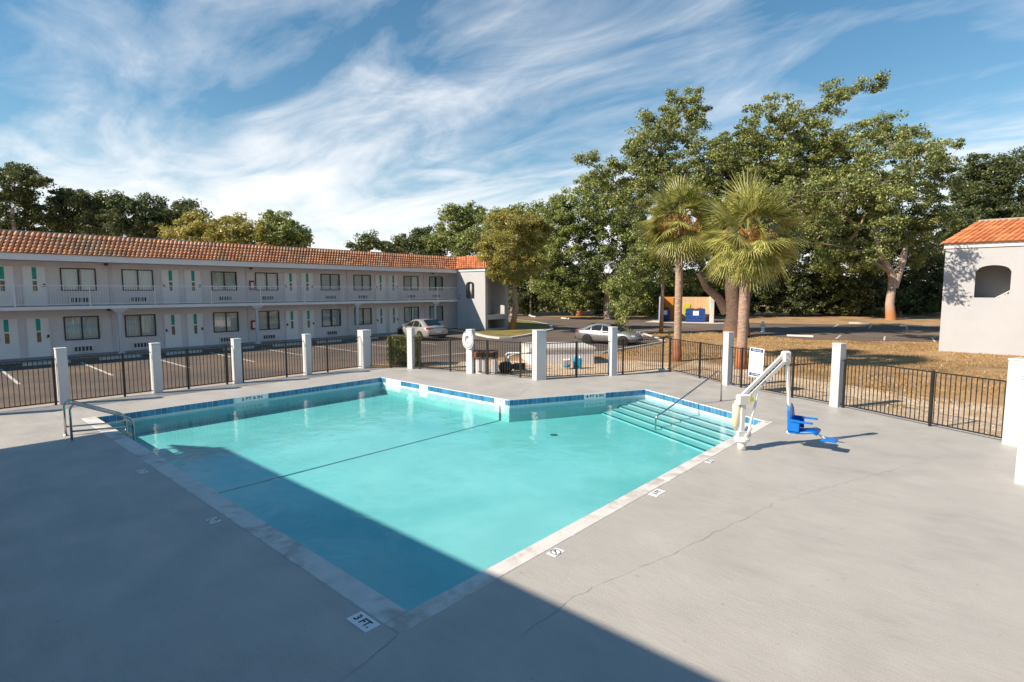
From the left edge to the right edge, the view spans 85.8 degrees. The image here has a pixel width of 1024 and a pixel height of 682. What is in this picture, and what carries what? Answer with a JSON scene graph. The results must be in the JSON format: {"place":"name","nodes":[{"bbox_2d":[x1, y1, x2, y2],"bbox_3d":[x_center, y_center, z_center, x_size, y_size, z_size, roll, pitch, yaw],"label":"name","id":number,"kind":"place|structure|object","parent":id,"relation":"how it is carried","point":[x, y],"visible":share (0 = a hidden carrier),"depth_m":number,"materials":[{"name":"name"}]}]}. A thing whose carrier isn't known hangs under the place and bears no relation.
{"place":"outdoors","nodes":[
{"label":"outdoors","id":0,"kind":"place"},
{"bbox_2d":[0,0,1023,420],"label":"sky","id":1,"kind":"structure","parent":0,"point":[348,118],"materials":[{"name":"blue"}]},
{"bbox_2d":[1,292,1023,409],"bbox_3d":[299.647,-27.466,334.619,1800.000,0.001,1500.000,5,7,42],"label":"ground","id":2,"kind":"structure","parent":0,"point":[933,317],"depth_m":28.71,"materials":[{"name":"brown plant"}]},
{"bbox_2d":[0,161,56,230],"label":"background tree","id":3,"kind":"object","parent":2,"relation":"on","point":[23,175],"visible":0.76,"depth_m":69.11,"materials":[{"name":"green plant"}]},
{"bbox_2d":[19,185,111,235],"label":"background tree","id":4,"kind":"object","parent":2,"relation":"on","point":[58,216],"visible":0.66,"depth_m":71.70,"materials":[{"name":"green plant"}]},
{"bbox_2d":[74,189,147,236],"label":"background tree","id":5,"kind":"object","parent":2,"relation":"on","point":[115,220],"visible":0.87,"depth_m":71.38,"materials":[{"name":"green plant"}]},
{"bbox_2d":[120,192,183,238],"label":"background tree","id":6,"kind":"object","parent":2,"relation":"on","point":[154,212],"visible":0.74,"depth_m":73.97,"materials":[{"name":"green plant"}]},
{"bbox_2d":[161,197,213,228],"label":"background tree","id":7,"kind":"object","parent":2,"relation":"on","point":[187,205],"visible":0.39,"depth_m":77.17,"materials":[{"name":"green plant"}]},
{"bbox_2d":[154,209,246,243],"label":"background tree","id":8,"kind":"object","parent":2,"relation":"on","point":[199,229],"visible":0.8,"depth_m":63.92,"materials":[{"name":"green plant"}]},
{"bbox_2d":[0,329,450,363],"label":"walkway","id":9,"kind":"structure","parent":2,"relation":"on","point":[162,349],"depth_m":32.72,"materials":[{"name":"concrete"}]},
{"bbox_2d":[0,229,469,359],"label":"motel wing","id":10,"kind":"structure","parent":2,"relation":"on","point":[73,294],"depth_m":33.83,"materials":[{"name":"paint"}]},
{"bbox_2d":[0,265,17,305],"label":"door","id":11,"kind":"structure","parent":10,"relation":"in","point":[7,272],"depth_m":27.78,"materials":[{"name":"paint"}]},
{"bbox_2d":[0,318,21,359],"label":"door","id":12,"kind":"structure","parent":10,"relation":"in","point":[10,339],"depth_m":27.97,"materials":[{"name":"paint"}]},
{"bbox_2d":[20,266,48,305],"bbox_3d":[-24.721,-2.853,28.557,0.090,2.070,1.020,5,7,42],"label":"door","id":13,"kind":"structure","parent":10,"relation":"in","point":[32,275],"depth_m":28.55,"materials":[{"name":"paint"}]},
{"bbox_2d":[25,317,52,357],"bbox_3d":[-24.721,-0.196,28.804,0.090,2.070,1.020,5,7,42],"label":"door","id":14,"kind":"structure","parent":10,"relation":"in","point":[38,329],"depth_m":28.81,"materials":[{"name":"paint"}]},
{"bbox_2d":[60,268,96,290],"bbox_3d":[-23.686,-3.354,30.047,0.500,1.212,1.550,5,7,42],"label":"window","id":15,"kind":"structure","parent":10,"relation":"in","point":[68,276],"depth_m":29.92,"materials":[{"name":"clear glass"}]},
{"bbox_2d":[63,316,99,340],"bbox_3d":[-23.566,-0.716,30.184,0.178,1.290,1.550,5,7,42],"label":"window","id":16,"kind":"structure","parent":10,"relation":"in","point":[75,327],"depth_m":30.15,"materials":[{"name":"clear glass"}]},
{"bbox_2d":[121,269,153,290],"bbox_3d":[-21.735,-3.533,31.983,0.178,1.212,1.550,5,7,42],"label":"window","id":17,"kind":"structure","parent":10,"relation":"in","point":[132,278],"depth_m":31.95,"materials":[{"name":"clear glass"}]},
{"bbox_2d":[124,314,156,336],"bbox_3d":[-21.735,-0.906,32.227,0.178,1.290,1.550,5,7,42],"label":"window","id":18,"kind":"structure","parent":10,"relation":"in","point":[141,325],"depth_m":32.21,"materials":[{"name":"clear glass"}]},
{"bbox_2d":[160,269,180,303],"bbox_3d":[-20.552,-3.284,33.208,0.090,2.070,1.020,5,7,42],"label":"door","id":19,"kind":"structure","parent":10,"relation":"in","point":[170,278],"depth_m":33.20,"materials":[{"name":"paint"}]},
{"bbox_2d":[163,313,183,347],"bbox_3d":[-20.552,-0.628,33.454,0.090,2.070,1.020,5,7,42],"label":"door","id":20,"kind":"structure","parent":10,"relation":"in","point":[172,323],"depth_m":33.46,"materials":[{"name":"paint"}]},
{"bbox_2d":[183,270,202,302],"bbox_3d":[-19.726,-3.370,34.129,0.090,2.070,1.020,5,7,42],"label":"door","id":21,"kind":"structure","parent":10,"relation":"in","point":[191,277],"depth_m":34.12,"materials":[{"name":"paint"}]},
{"bbox_2d":[186,313,204,346],"bbox_3d":[-19.726,-0.713,34.375,0.090,2.070,1.020,5,7,42],"label":"door","id":22,"kind":"structure","parent":10,"relation":"in","point":[195,326],"depth_m":34.37,"materials":[{"name":"paint"}]},
{"bbox_2d":[211,271,236,290],"bbox_3d":[-18.572,-3.861,35.512,0.178,1.212,1.550,5,7,42],"label":"window","id":23,"kind":"structure","parent":10,"relation":"in","point":[218,278],"depth_m":35.47,"materials":[{"name":"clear glass"}]},
{"bbox_2d":[213,312,238,332],"bbox_3d":[-18.572,-1.233,35.756,0.178,1.290,1.550,5,7,42],"label":"window","id":24,"kind":"structure","parent":10,"relation":"in","point":[222,321],"depth_m":35.73,"materials":[{"name":"clear glass"}]},
{"bbox_2d":[255,272,278,290],"bbox_3d":[-16.741,-4.050,37.555,0.178,1.212,1.550,5,7,42],"label":"window","id":25,"kind":"structure","parent":10,"relation":"in","point":[261,279],"depth_m":37.53,"materials":[{"name":"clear glass"}]},
{"bbox_2d":[258,311,279,329],"bbox_3d":[-16.861,-1.432,37.905,0.500,1.290,1.550,5,7,42],"label":"window","id":26,"kind":"structure","parent":10,"relation":"in","point":[268,320],"depth_m":37.93,"materials":[{"name":"clear glass"}]},
{"bbox_2d":[283,272,297,301],"bbox_3d":[-15.558,-3.801,38.779,0.090,2.070,1.020,5,7,42],"label":"door","id":27,"kind":"structure","parent":10,"relation":"in","point":[289,278],"depth_m":38.77,"materials":[{"name":"paint"}]},
{"bbox_2d":[285,310,299,339],"bbox_3d":[-15.558,-1.145,39.026,0.090,2.070,1.020,5,7,42],"label":"door","id":28,"kind":"structure","parent":10,"relation":"in","point":[292,331],"depth_m":39.02,"materials":[{"name":"paint"}]},
{"bbox_2d":[300,272,314,301],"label":"door","id":29,"kind":"structure","parent":10,"relation":"in","point":[306,279],"depth_m":39.71,"materials":[{"name":"paint"}]},
{"bbox_2d":[301,310,315,337],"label":"door","id":30,"kind":"structure","parent":10,"relation":"in","point":[308,316],"depth_m":39.95,"materials":[{"name":"paint"}]},
{"bbox_2d":[320,274,339,289],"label":"window","id":31,"kind":"structure","parent":10,"relation":"in","point":[328,280],"depth_m":41.07,"materials":[{"name":"clear glass"}]},
{"bbox_2d":[321,309,340,326],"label":"window","id":32,"kind":"structure","parent":10,"relation":"in","point":[330,317],"depth_m":41.30,"materials":[{"name":"clear glass"}]},
{"bbox_2d":[353,275,370,289],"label":"window","id":33,"kind":"structure","parent":10,"relation":"in","point":[360,281],"depth_m":43.10,"materials":[{"name":"clear glass"}]},
{"bbox_2d":[375,274,385,298],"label":"door","id":34,"kind":"structure","parent":10,"relation":"in","point":[380,279],"depth_m":44.33,"materials":[{"name":"paint"}]},
{"bbox_2d":[376,308,386,333],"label":"door","id":35,"kind":"structure","parent":10,"relation":"in","point":[381,313],"depth_m":44.61,"materials":[{"name":"paint"}]},
{"bbox_2d":[388,307,398,332],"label":"door","id":36,"kind":"structure","parent":10,"relation":"in","point":[393,311],"depth_m":45.49,"materials":[{"name":"paint"}]},
{"bbox_2d":[205,211,280,244],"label":"background tree","id":37,"kind":"object","parent":2,"relation":"on","point":[242,225],"visible":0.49,"depth_m":65.60,"materials":[{"name":"green plant"}]},
{"bbox_2d":[244,209,310,245],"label":"background tree","id":38,"kind":"object","parent":2,"relation":"on","point":[276,223],"visible":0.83,"depth_m":67.17,"materials":[{"name":"green plant"}]},
{"bbox_2d":[281,226,314,247],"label":"background tree","id":39,"kind":"object","parent":2,"relation":"on","point":[305,239],"visible":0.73,"depth_m":68.04,"materials":[{"name":"green plant"}]},
{"bbox_2d":[343,229,393,250],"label":"background tree","id":40,"kind":"object","parent":2,"relation":"on","point":[370,241],"visible":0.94,"depth_m":78.32,"materials":[{"name":"green plant"}]},
{"bbox_2d":[387,334,421,365],"bbox_3d":[-5.080,0.433,26.000,1.477,1.469,1.110,0,5,4],"label":"clipped hedge","id":41,"kind":"object","parent":2,"relation":"on","point":[403,350],"visible":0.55,"depth_m":25.61,"materials":[{"name":"green plant"}]},
{"bbox_2d":[381,224,447,255],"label":"background tree","id":42,"kind":"object","parent":2,"relation":"on","point":[402,244],"visible":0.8,"depth_m":77.85,"materials":[{"name":"green plant"}]},
{"bbox_2d":[418,200,488,256],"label":"background tree","id":43,"kind":"object","parent":2,"relation":"on","point":[453,238],"visible":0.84,"depth_m":76.84,"materials":[{"name":"green plant"}]},
{"bbox_2d":[0,314,939,407],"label":"asphalt lot","id":44,"kind":"structure","parent":2,"relation":"on","point":[563,330],"depth_m":29.95,"materials":[{"name":"asphalt"}]},
{"bbox_2d":[397,319,447,340],"bbox_3d":[-6.659,-0.872,40.262,2.160,1.532,4.780,-4,7,-40],"label":"silver sedan","id":45,"kind":"object","parent":44,"relation":"on","point":[430,328],"visible":0.79,"depth_m":38.80,"materials":[{"name":"grey paint"}]},
{"bbox_2d":[450,319,552,338],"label":"island kerb","id":46,"kind":"structure","parent":44,"relation":"on","point":[511,337],"depth_m":42.47,"materials":[{"name":"concrete"}]},
{"bbox_2d":[456,319,549,336],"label":"island lawn","id":47,"kind":"structure","parent":46,"relation":"on","point":[524,327],"depth_m":47.80,"materials":[{"name":"plant"}]},
{"bbox_2d":[471,208,555,329],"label":"island tree","id":48,"kind":"object","parent":47,"relation":"on","point":[503,245],"visible":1,"depth_m":45.72,"materials":[{"name":"green plant"}]},
{"bbox_2d":[574,323,642,345],"bbox_3d":[6.461,-0.477,36.623,4.398,1.410,1.987,3,6,33],"label":"shaded sedan","id":49,"kind":"object","parent":44,"relation":"on","point":[589,333],"visible":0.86,"depth_m":36.19,"materials":[{"name":"grey metal"}]},
{"bbox_2d":[648,320,724,323],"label":"dumpster apron","id":50,"kind":"object","parent":44,"relation":"on","point":[715,322],"visible":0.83,"depth_m":60.17,"materials":[{"name":"concrete"}]},
{"bbox_2d":[659,296,713,322],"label":"dumpster enclosure","id":51,"kind":"object","parent":50,"relation":"on","point":[706,304],"visible":0.59,"depth_m":62.63,"materials":[{"name":"concrete"}]},
{"bbox_2d":[685,307,705,321],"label":"dumpster","id":52,"kind":"object","parent":50,"relation":"on","point":[693,314],"visible":0.97,"depth_m":60.94,"materials":[{"name":"blue metal"}]},
{"bbox_2d":[457,256,507,330],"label":"stair tower","id":53,"kind":"structure","parent":2,"relation":"on","point":[484,307],"depth_m":47.77,"materials":[{"name":"white paint"}]},
{"bbox_2d":[0,367,1023,681],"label":"pool deck","id":54,"kind":"structure","parent":2,"relation":"on","point":[902,561],"depth_m":6.78,"materials":[{"name":"paint"}]},
{"bbox_2d":[0,358,58,408],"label":"metal fence","id":55,"kind":"object","parent":54,"relation":"on","point":[54,382],"visible":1,"depth_m":16.40,"materials":[{"name":"metal"}]},
{"bbox_2d":[53,347,70,404],"bbox_3d":[-13.806,1.082,16.917,0.294,1.760,0.294,5,7,42],"label":"fence post","id":56,"kind":"object","parent":54,"relation":"on","point":[62,375],"visible":0.99,"depth_m":16.82,"materials":[{"name":"white paint"}]},
{"bbox_2d":[63,399,127,436],"bbox_3d":[-10.349,2.181,13.714,0.110,1.624,1.300,5,7,42],"label":"ladder rail","id":57,"kind":"object","parent":54,"relation":"on","point":[81,403],"visible":0.91,"depth_m":13.54,"materials":[{"name":"silver metal"}]},
{"bbox_2d":[68,403,134,440],"bbox_3d":[-9.857,2.221,13.277,0.110,1.624,1.300,5,7,42],"label":"ladder rail","id":58,"kind":"object","parent":54,"relation":"on","point":[92,408],"visible":0.94,"depth_m":13.13,"materials":[{"name":"silver metal"}]},
{"bbox_2d":[67,352,152,399],"bbox_3d":[-12.962,1.141,17.849,0.062,1.470,2.300,5,7,42],"label":"metal fence","id":59,"kind":"object","parent":54,"relation":"on","point":[123,374],"visible":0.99,"depth_m":17.89,"materials":[{"name":"metal"}]},
{"bbox_2d":[148,342,162,393],"bbox_3d":[-12.118,0.926,18.756,0.294,1.730,0.294,5,7,42],"label":"fence post","id":60,"kind":"object","parent":54,"relation":"on","point":[156,368],"visible":1,"depth_m":18.66,"materials":[{"name":"white paint"}]},
{"bbox_2d":[161,345,233,389],"bbox_3d":[-11.236,0.965,19.752,0.060,1.470,2.450,5,7,42],"label":"metal fence","id":61,"kind":"object","parent":54,"relation":"on","point":[188,381],"visible":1,"depth_m":19.69,"materials":[{"name":"metal"}]},
{"bbox_2d":[231,338,242,383],"bbox_3d":[-10.354,0.754,20.726,0.294,1.710,0.294,5,7,42],"label":"fence post","id":62,"kind":"object","parent":54,"relation":"on","point":[236,356],"visible":1,"depth_m":20.63,"materials":[{"name":"white paint"}]},
{"bbox_2d":[241,341,304,381],"bbox_3d":[-9.414,0.777,21.770,0.060,1.470,2.600,5,7,42],"label":"metal fence","id":63,"kind":"object","parent":54,"relation":"on","point":[285,342],"visible":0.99,"depth_m":21.77,"materials":[{"name":"metal"}]},
{"bbox_2d":[301,334,311,374],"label":"fence post","id":64,"kind":"object","parent":54,"relation":"on","point":[307,354],"visible":0.95,"depth_m":22.69,"materials":[{"name":"white paint"}]},
{"bbox_2d":[311,337,360,371],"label":"metal fence","id":65,"kind":"object","parent":54,"relation":"on","point":[328,369],"visible":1,"depth_m":23.67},
{"bbox_2d":[346,611,380,632],"bbox_3d":[-1.576,2.975,5.835,0.360,0.018,0.190,5,7,42],"label":"depth tile","id":66,"kind":"object","parent":54,"relation":"on","point":[363,621],"visible":1,"depth_m":5.83,"materials":[{"name":"white tile"}]},
{"bbox_2d":[357,329,371,368],"bbox_3d":[-6.643,0.363,24.834,0.464,1.730,0.464,5,7,42],"label":"fence post","id":67,"kind":"object","parent":54,"relation":"on","point":[364,345],"visible":0.93,"depth_m":24.67,"materials":[{"name":"white paint"}]},
{"bbox_2d":[370,336,406,367],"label":"metal fence","id":68,"kind":"object","parent":54,"relation":"on","point":[390,342],"visible":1,"depth_m":24.71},
{"bbox_2d":[406,328,414,368],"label":"fence post","id":69,"kind":"object","parent":54,"relation":"on","point":[410,349],"visible":0.98,"depth_m":24.49,"materials":[{"name":"white paint"}]},
{"bbox_2d":[82,377,772,633],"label":"swimming pool","id":70,"kind":"structure","parent":54,"relation":"in","point":[383,500],"depth_m":12.96,"materials":[{"name":"liquid"}]},
{"bbox_2d":[414,336,465,371],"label":"metal fence","id":71,"kind":"object","parent":54,"relation":"on","point":[449,349],"visible":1,"depth_m":23.86,"materials":[{"name":"metal"}]},
{"bbox_2d":[466,329,475,373],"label":"fence post","id":72,"kind":"object","parent":54,"relation":"on","point":[470,364],"visible":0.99,"depth_m":23.10,"materials":[{"name":"white paint"}]},
{"bbox_2d":[474,350,498,373],"bbox_3d":[-1.086,0.909,23.331,1.000,1.000,0.710,0,5,2],"label":"filter cabinet","id":73,"kind":"object","parent":54,"relation":"on","point":[477,354],"visible":0.82,"depth_m":23.03,"materials":[{"name":"grey paint"}]},
{"bbox_2d":[474,340,531,377],"bbox_3d":[-0.335,0.719,22.396,3.052,1.470,0.060,3,6,30],"label":"metal fence","id":74,"kind":"object","parent":54,"relation":"on","point":[487,358],"visible":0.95,"depth_m":22.35,"materials":[{"name":"metal"}]},
{"bbox_2d":[532,329,546,379],"bbox_3d":[1.065,0.547,21.550,0.444,1.970,0.444,-2,6,-21],"label":"fence post","id":75,"kind":"object","parent":54,"relation":"on","point":[538,354],"visible":0.99,"depth_m":21.37,"materials":[{"name":"white paint"}]},
{"bbox_2d":[546,341,609,376],"bbox_3d":[2.597,0.747,22.093,3.037,1.470,0.060,-2,6,-19],"label":"metal fence","id":76,"kind":"object","parent":54,"relation":"on","point":[576,349],"visible":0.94,"depth_m":22.07,"materials":[{"name":"metal"}]},
{"bbox_2d":[608,327,617,375],"bbox_3d":[4.129,0.425,22.588,0.304,2.020,0.304,-2,6,-23],"label":"fence post","id":77,"kind":"object","parent":54,"relation":"on","point":[612,352],"visible":0.99,"depth_m":22.48,"materials":[{"name":"white paint"}]},
{"bbox_2d":[617,337,664,373],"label":"metal fence","id":78,"kind":"object","parent":54,"relation":"on","point":[622,344],"visible":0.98,"depth_m":23.35,"materials":[{"name":"metal"}]},
{"bbox_2d":[667,338,722,380],"bbox_3d":[7.347,0.739,22.189,0.060,1.470,3.711,-2,6,-18],"label":"metal fence","id":79,"kind":"object","parent":54,"relation":"on","point":[699,362],"visible":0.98,"depth_m":22.08,"materials":[{"name":"metal"}]},
{"bbox_2d":[722,331,734,385],"bbox_3d":[7.963,0.651,20.317,0.294,1.990,0.294,-2,6,-22],"label":"fence post","id":80,"kind":"object","parent":54,"relation":"on","point":[728,344],"visible":0.98,"depth_m":20.22,"materials":[{"name":"white paint"}]},
{"bbox_2d":[730,347,831,401],"bbox_3d":[8.877,1.085,18.460,0.060,1.470,3.997,-3,6,-26],"label":"metal fence","id":81,"kind":"object","parent":54,"relation":"on","point":[791,379],"visible":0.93,"depth_m":17.94,"materials":[{"name":"metal"}]},
{"bbox_2d":[748,347,764,377],"bbox_3d":[8.488,0.754,19.156,0.010,1.040,0.635,-3,6,-26],"label":"pool sign","id":82,"kind":"object","parent":81,"relation":"attached to","point":[756,359],"visible":1,"depth_m":19.16,"materials":[{"name":"white"}]},
{"bbox_2d":[732,351,838,450],"bbox_3d":[5.988,1.301,12.177,2.242,2.160,0.851,1,5,7],"label":"pool lift","id":83,"kind":"object","parent":54,"relation":"on","point":[795,423],"visible":1,"depth_m":12.06,"materials":[{"name":"beige plastic"}]},
{"bbox_2d":[829,342,846,406],"bbox_3d":[9.792,1.025,16.558,0.294,1.940,0.294,-2,6,-24],"label":"fence post","id":84,"kind":"object","parent":54,"relation":"on","point":[837,363],"visible":0.96,"depth_m":16.46,"materials":[{"name":"white paint"}]},
{"bbox_2d":[840,359,1006,437],"bbox_3d":[10.629,1.452,14.501,0.060,1.470,4.299,-2,6,-22],"label":"metal fence","id":85,"kind":"object","parent":54,"relation":"on","point":[931,398],"visible":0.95,"depth_m":14.18,"materials":[{"name":"metal"}]},
{"bbox_2d":[1002,357,1023,446],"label":"fence post","id":86,"kind":"object","parent":54,"relation":"on","point":[1013,400],"visible":0.95,"depth_m":12.37,"materials":[{"name":"white paint"}]},
{"bbox_2d":[1014,375,1023,484],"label":"fence post","id":87,"kind":"object","parent":54,"relation":"on","point":[1019,472],"visible":1,"depth_m":9.92,"materials":[{"name":"white paint"}]},
{"bbox_2d":[462,198,564,315],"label":"background tree","id":88,"kind":"object","parent":2,"relation":"on","point":[473,232],"visible":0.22,"depth_m":75.03,"materials":[{"name":"green plant"}]},
{"bbox_2d":[521,342,595,364],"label":"equipment wall","id":89,"kind":"structure","parent":2,"relation":"on","point":[553,346],"depth_m":26.41,"materials":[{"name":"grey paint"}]},
{"bbox_2d":[508,264,613,315],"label":"background tree","id":90,"kind":"object","parent":2,"relation":"on","point":[524,301],"visible":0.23,"depth_m":75.38,"materials":[{"name":"green plant"}]},
{"bbox_2d":[523,172,659,319],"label":"wood edge oak","id":91,"kind":"object","parent":2,"relation":"on","point":[559,212],"visible":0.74,"depth_m":64.07,"materials":[{"name":"green plant"}]},
{"bbox_2d":[602,218,674,332],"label":"slim tree","id":92,"kind":"object","parent":2,"relation":"on","point":[623,306],"visible":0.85,"depth_m":43.32,"materials":[{"name":"green plant"}]},
{"bbox_2d":[614,239,702,315],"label":"background tree","id":93,"kind":"object","parent":2,"relation":"on","point":[648,305],"visible":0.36,"depth_m":72.86,"materials":[{"name":"green plant"}]},
{"bbox_2d":[634,174,723,361],"bbox_3d":[8.269,-3.557,27.346,4.412,9.351,4.524,1,5,8],"label":"cabbage palm","id":94,"kind":"object","parent":2,"relation":"on","point":[687,195],"visible":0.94,"depth_m":26.55,"materials":[{"name":"green plant"}]},
{"bbox_2d":[508,272,933,312],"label":"undergrowth","id":95,"kind":"object","parent":2,"relation":"on","point":[545,309],"visible":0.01,"depth_m":86.32,"materials":[{"name":"green plant"}]},
{"bbox_2d":[437,359,1004,436],"bbox_3d":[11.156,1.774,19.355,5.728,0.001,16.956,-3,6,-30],"label":"gravel bed","id":96,"kind":"object","parent":2,"relation":"on","point":[977,413],"visible":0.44,"depth_m":17.46,"materials":[{"name":"gravel"}]},
{"bbox_2d":[687,167,814,368],"bbox_3d":[10.452,-3.073,24.455,5.244,8.923,5.471,5,7,42],"label":"cabbage palm","id":97,"kind":"object","parent":96,"relation":"on","point":[745,256],"visible":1,"depth_m":23.79,"materials":[{"name":"green plant"}]},
{"bbox_2d":[508,306,940,325],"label":"verge","id":98,"kind":"structure","parent":2,"relation":"on","point":[587,314],"depth_m":64.28,"materials":[{"name":"brown plant"}]},
{"bbox_2d":[673,227,795,315],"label":"background tree","id":99,"kind":"object","parent":2,"relation":"on","point":[757,300],"visible":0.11,"depth_m":74.14,"materials":[{"name":"green plant"}]},
{"bbox_2d":[571,69,918,337],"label":"live oak","id":100,"kind":"object","parent":2,"relation":"on","point":[722,162],"visible":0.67,"depth_m":40.72,"materials":[{"name":"green plant"}]},
{"bbox_2d":[755,205,849,315],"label":"background tree","id":101,"kind":"object","parent":2,"relation":"on","point":[798,294],"visible":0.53,"depth_m":73.14,"materials":[{"name":"green plant"}]},
{"bbox_2d":[804,209,900,316],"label":"background tree","id":102,"kind":"object","parent":2,"relation":"on","point":[851,297],"visible":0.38,"depth_m":73.39,"materials":[{"name":"green plant"}]},
{"bbox_2d":[775,110,969,319],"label":"forked oak","id":103,"kind":"object","parent":2,"relation":"on","point":[935,158],"visible":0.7,"depth_m":65.05,"materials":[{"name":"green plant"}]},
{"bbox_2d":[854,209,944,314],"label":"background tree","id":104,"kind":"object","parent":2,"relation":"on","point":[908,293],"visible":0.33,"depth_m":76.38,"materials":[{"name":"green plant"}]},
{"bbox_2d":[909,180,993,312],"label":"background tree","id":105,"kind":"object","parent":2,"relation":"on","point":[967,196],"visible":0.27,"depth_m":78.98,"materials":[{"name":"green plant"}]},
{"bbox_2d":[938,217,1023,355],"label":"motel end block","id":106,"kind":"structure","parent":2,"relation":"on","point":[982,310],"depth_m":30.94,"materials":[{"name":"white paint"}]},
{"bbox_2d":[944,146,1023,222],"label":"background tree","id":107,"kind":"object","parent":2,"relation":"on","point":[1003,172],"visible":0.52,"depth_m":81.49,"materials":[{"name":"green plant"}]},
{"bbox_2d":[424,359,675,377],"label":"gravel path","id":108,"kind":"structure","parent":0,"point":[559,374],"depth_m":25.31,"materials":[{"name":"gravel"}]},
{"bbox_2d":[499,351,531,372],"bbox_3d":[0.157,0.872,24.039,1.507,0.942,1.345,0,5,-3],"label":"pool pump","id":109,"kind":"object","parent":108,"relation":"on","point":[512,366],"visible":0.76,"depth_m":23.57,"materials":[{"name":"black metal"}]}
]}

